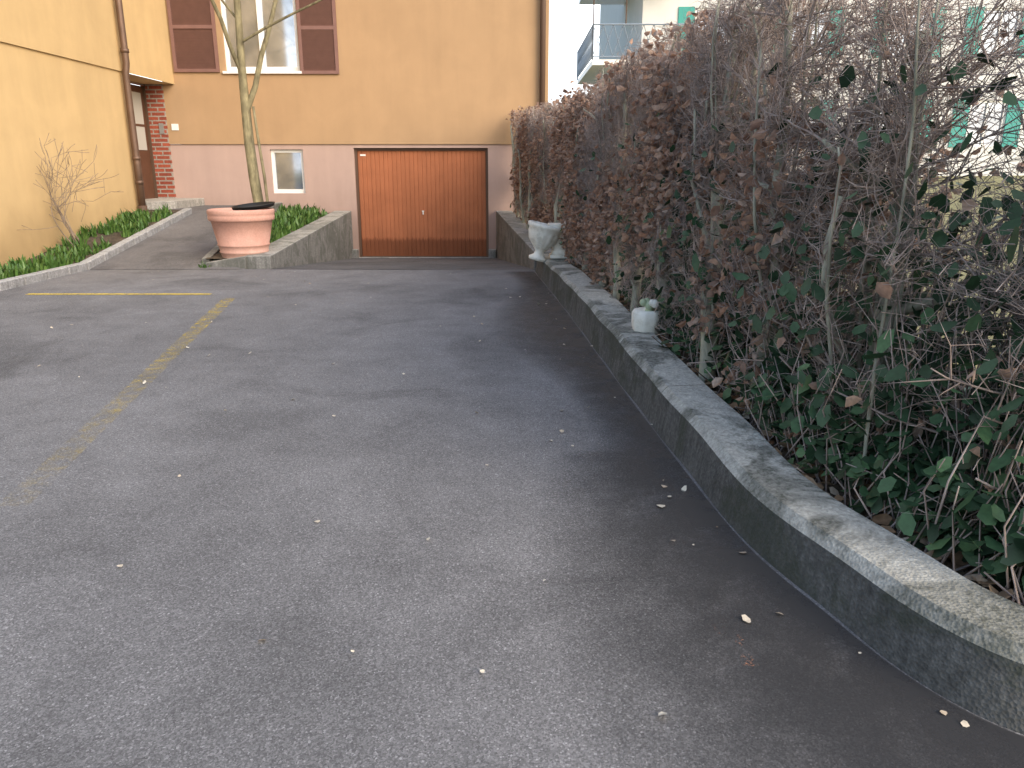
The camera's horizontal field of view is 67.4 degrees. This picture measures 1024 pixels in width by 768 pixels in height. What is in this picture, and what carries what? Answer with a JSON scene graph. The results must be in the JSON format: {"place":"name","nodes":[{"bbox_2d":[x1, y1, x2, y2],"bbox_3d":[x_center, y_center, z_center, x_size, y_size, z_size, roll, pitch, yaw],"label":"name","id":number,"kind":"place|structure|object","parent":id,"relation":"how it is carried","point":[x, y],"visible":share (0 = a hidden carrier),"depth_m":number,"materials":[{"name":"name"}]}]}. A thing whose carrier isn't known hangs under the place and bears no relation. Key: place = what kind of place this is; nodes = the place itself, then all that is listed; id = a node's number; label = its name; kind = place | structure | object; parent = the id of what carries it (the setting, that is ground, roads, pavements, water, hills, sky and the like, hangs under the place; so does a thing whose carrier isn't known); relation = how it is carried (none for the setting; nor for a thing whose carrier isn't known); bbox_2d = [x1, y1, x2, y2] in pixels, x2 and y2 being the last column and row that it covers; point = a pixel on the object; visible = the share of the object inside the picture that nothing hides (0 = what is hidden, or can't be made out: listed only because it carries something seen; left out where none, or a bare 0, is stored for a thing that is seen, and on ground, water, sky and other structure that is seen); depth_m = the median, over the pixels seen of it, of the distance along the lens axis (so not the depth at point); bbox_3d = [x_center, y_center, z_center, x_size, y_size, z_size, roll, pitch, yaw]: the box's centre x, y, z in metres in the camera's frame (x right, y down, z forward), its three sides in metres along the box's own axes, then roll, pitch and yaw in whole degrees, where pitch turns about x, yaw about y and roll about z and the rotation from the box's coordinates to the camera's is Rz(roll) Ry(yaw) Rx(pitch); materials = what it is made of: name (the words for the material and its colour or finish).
{"place":"outdoors","nodes":[
{"label":"outdoors","id":0,"kind":"place"},
{"bbox_2d":[4,210,179,277],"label":"strip soil","id":1,"kind":"structure","parent":0,"point":[115,238],"depth_m":10.65,"materials":[{"name":"brown soil"}]},
{"bbox_2d":[22,134,118,246],"bbox_3d":[-5.828,-2.501,9.878,1.496,1.520,1.441,-8,18,-26],"label":"strip shrub","id":2,"kind":"object","parent":1,"relation":"on","point":[64,221],"visible":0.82,"depth_m":9.89,"materials":[{"name":"brown plant"}]},
{"bbox_2d":[0,203,172,279],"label":"green plants","id":3,"kind":"object","parent":1,"relation":"on","point":[127,224],"visible":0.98,"depth_m":10.04,"materials":[{"name":"green plant"}]},
{"bbox_2d":[91,205,273,268],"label":"path","id":4,"kind":"structure","parent":0,"point":[189,241],"depth_m":10.36,"materials":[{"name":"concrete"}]},
{"bbox_2d":[145,198,204,209],"bbox_3d":[-6.190,-3.089,13.456,0.940,0.265,1.780,0,16,0],"label":"doorstep","id":5,"kind":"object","parent":4,"relation":"on","point":[172,203],"depth_m":13.25,"materials":[{"name":"stone"}]},
{"bbox_2d":[198,261,209,267],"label":"pot weeds","id":6,"kind":"object","parent":4,"relation":"on","point":[204,266],"visible":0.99,"depth_m":9.50,"materials":[{"name":"green plant"}]},
{"bbox_2d":[202,202,282,268],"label":"bed kerb","id":7,"kind":"structure","parent":4,"relation":"on","point":[240,262],"depth_m":9.52,"materials":[{"name":"concrete"}]},
{"bbox_2d":[206,213,328,258],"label":"bed soil","id":8,"kind":"structure","parent":4,"relation":"on","point":[218,255],"depth_m":9.79,"materials":[{"name":"brown soil"}]},
{"bbox_2d":[206,208,274,258],"bbox_3d":[-3.430,-1.905,9.800,0.816,0.645,0.816,0,16,0],"label":"terracotta pot","id":9,"kind":"object","parent":8,"relation":"on","point":[239,233],"visible":0.86,"depth_m":9.52,"materials":[{"name":"ceramic"}]},
{"bbox_2d":[231,201,274,209],"bbox_3d":[-3.284,-2.257,9.749,0.538,0.104,0.539,0,16,0],"label":"plant saucer","id":10,"kind":"object","parent":9,"relation":"on","point":[257,205],"visible":0.95,"depth_m":9.67,"materials":[{"name":"black plastic"}]},
{"bbox_2d":[210,0,321,207],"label":"tree","id":11,"kind":"object","parent":8,"relation":"on","point":[246,99],"visible":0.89,"depth_m":9.80,"materials":[{"name":"brown plant"}]},
{"bbox_2d":[270,203,327,242],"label":"bed plants","id":12,"kind":"object","parent":8,"relation":"on","point":[285,221],"visible":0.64,"depth_m":12.64,"materials":[{"name":"green plant"}]},
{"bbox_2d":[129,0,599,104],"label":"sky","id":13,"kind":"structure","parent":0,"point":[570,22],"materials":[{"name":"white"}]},
{"bbox_2d":[352,249,495,257],"bbox_3d":[-1.650,-2.442,14.542,2.700,0.220,0.280,0,16,0],"label":"garage threshold","id":14,"kind":"object","parent":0,"point":[355,253],"visible":0.51,"depth_m":14.57,"materials":[{"name":"grey concrete"}]},
{"bbox_2d":[0,269,1023,767],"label":"driveway asphalt","id":15,"kind":"structure","parent":0,"point":[470,463],"depth_m":2.54,"materials":[{"name":"grey asphalt"}]},
{"bbox_2d":[0,208,191,290],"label":"strip kerb","id":16,"kind":"structure","parent":15,"relation":"on","point":[89,263],"depth_m":9.57,"materials":[{"name":"concrete"}]},
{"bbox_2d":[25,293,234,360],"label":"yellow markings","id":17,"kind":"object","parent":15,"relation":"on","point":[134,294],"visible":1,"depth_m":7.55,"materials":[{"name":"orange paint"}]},
{"bbox_2d":[398,269,461,269],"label":"asphalt seams","id":18,"kind":"object","parent":15,"relation":"on","point":[429,269],"visible":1,"depth_m":9.41,"materials":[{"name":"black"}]},
{"bbox_2d":[38,214,1021,726],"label":"fallen leaves","id":19,"kind":"object","parent":15,"relation":"on","point":[882,520],"visible":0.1,"depth_m":2.52,"materials":[{"name":"beige plant"}]},
{"bbox_2d":[518,271,1023,767],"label":"kerb damp stain","id":20,"kind":"object","parent":15,"relation":"on","point":[870,709],"visible":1,"depth_m":2.03,"materials":[{"name":"grey asphalt"}]},
{"bbox_2d":[535,253,1023,734],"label":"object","id":21,"kind":"structure","parent":15,"relation":"on","point":[928,621],"depth_m":2.26,"materials":[{"name":"concrete"}]},
{"bbox_2d":[528,220,562,261],"bbox_3d":[0.375,-1.579,8.499,0.400,0.458,0.410,0,16,0],"label":"urn","id":22,"kind":"object","parent":21,"relation":"on","point":[543,237],"visible":0.9,"depth_m":8.37,"materials":[{"name":"stone"}]},
{"bbox_2d":[548,223,567,258],"bbox_3d":[0.522,-1.597,8.556,0.240,0.375,0.240,0,16,0],"label":"urn","id":23,"kind":"object","parent":21,"relation":"on","point":[557,251],"visible":0.52,"depth_m":8.51,"materials":[{"name":"stone"}]},
{"bbox_2d":[631,298,663,336],"bbox_3d":[0.840,-0.407,4.732,0.200,0.254,0.187,0,16,0],"label":"small potted plant","id":24,"kind":"object","parent":21,"relation":"on","point":[645,318],"visible":0.83,"depth_m":4.66,"materials":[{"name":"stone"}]},
{"bbox_2d":[520,176,1023,603],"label":"garden ground","id":25,"kind":"structure","parent":0,"point":[864,513],"depth_m":4.83,"materials":[{"name":"soil"}]},
{"bbox_2d":[496,211,551,269],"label":"ramp wall","id":26,"kind":"structure","parent":25,"relation":"on","point":[514,245],"depth_m":11.94,"materials":[{"name":"concrete"}]},
{"bbox_2d":[505,0,1023,517],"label":"hedge","id":27,"kind":"object","parent":25,"relation":"on","point":[899,24],"depth_m":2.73,"materials":[{"name":"brown plant"}]},
{"bbox_2d":[569,168,1023,605],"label":"hedge undergrowth","id":28,"kind":"object","parent":25,"relation":"on","point":[990,514],"visible":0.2,"depth_m":2.38,"materials":[{"name":"green plant"}]},
{"bbox_2d":[577,0,1023,175],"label":"neighbour house","id":29,"kind":"structure","parent":25,"relation":"on","point":[623,23],"depth_m":25.35,"materials":[{"name":"white plaster"},{"name":"green painted shutters"},{"name":"metal railing"}]},
{"label":"terrain","id":30,"kind":"structure","parent":0,"visible":0},
{"bbox_2d":[0,0,548,266],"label":"house","id":31,"kind":"structure","parent":30,"relation":"on","point":[439,74],"depth_m":13.55,"materials":[{"name":"orange paint"}]},
{"bbox_2d":[115,0,147,210],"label":"downpipe","id":32,"kind":"structure","parent":31,"relation":"attached to","point":[136,157],"depth_m":11.95,"materials":[{"name":"brown metal"}]},
{"bbox_2d":[131,84,157,198],"bbox_3d":[-6.585,-4.233,13.379,0.090,1.990,1.250,0,16,0],"label":"front door","id":33,"kind":"structure","parent":31,"relation":"attached to","point":[144,137],"depth_m":13.77,"materials":[{"name":"brown wood"}]},
{"bbox_2d":[159,123,178,133],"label":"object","id":34,"kind":"structure","parent":31,"relation":"attached to","point":[173,126],"depth_m":13.89,"materials":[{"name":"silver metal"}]},
{"bbox_2d":[166,0,219,71],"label":"shutter","id":35,"kind":"object","parent":31,"relation":"attached to","point":[193,35],"visible":1,"depth_m":13.47,"materials":[{"name":"brown wood"}]},
{"bbox_2d":[220,0,301,73],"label":"window","id":36,"kind":"structure","parent":31,"relation":"attached to","point":[281,55],"depth_m":13.59,"materials":[{"name":"white"}]},
{"bbox_2d":[271,149,305,192],"bbox_3d":[-4.130,-3.939,14.235,0.600,0.780,0.060,0,16,0],"label":"basement window","id":37,"kind":"structure","parent":31,"relation":"attached to","point":[288,170],"depth_m":14.23,"materials":[{"name":"white"}]},
{"bbox_2d":[296,0,338,73],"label":"shutter","id":38,"kind":"object","parent":31,"relation":"attached to","point":[317,36],"visible":0.98,"depth_m":13.48,"materials":[{"name":"brown wood"}]},
{"bbox_2d":[354,148,488,256],"bbox_3d":[-1.670,-3.378,14.398,2.460,2.000,0.050,0,16,0],"label":"garage door","id":39,"kind":"structure","parent":31,"relation":"attached to","point":[422,202],"depth_m":14.39,"materials":[{"name":"brown wood"}]},
{"bbox_2d":[539,0,545,105],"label":"downpipe","id":40,"kind":"object","parent":31,"relation":"attached to","point":[542,46],"depth_m":13.45,"materials":[{"name":"brown"}]},
{"bbox_2d":[246,211,352,268],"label":"ramp wall","id":41,"kind":"structure","parent":30,"relation":"on","point":[327,237],"depth_m":11.75,"materials":[{"name":"concrete"}]},
{"bbox_2d":[274,258,530,268],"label":"garage ramp","id":42,"kind":"structure","parent":30,"relation":"on","point":[424,263],"depth_m":11.12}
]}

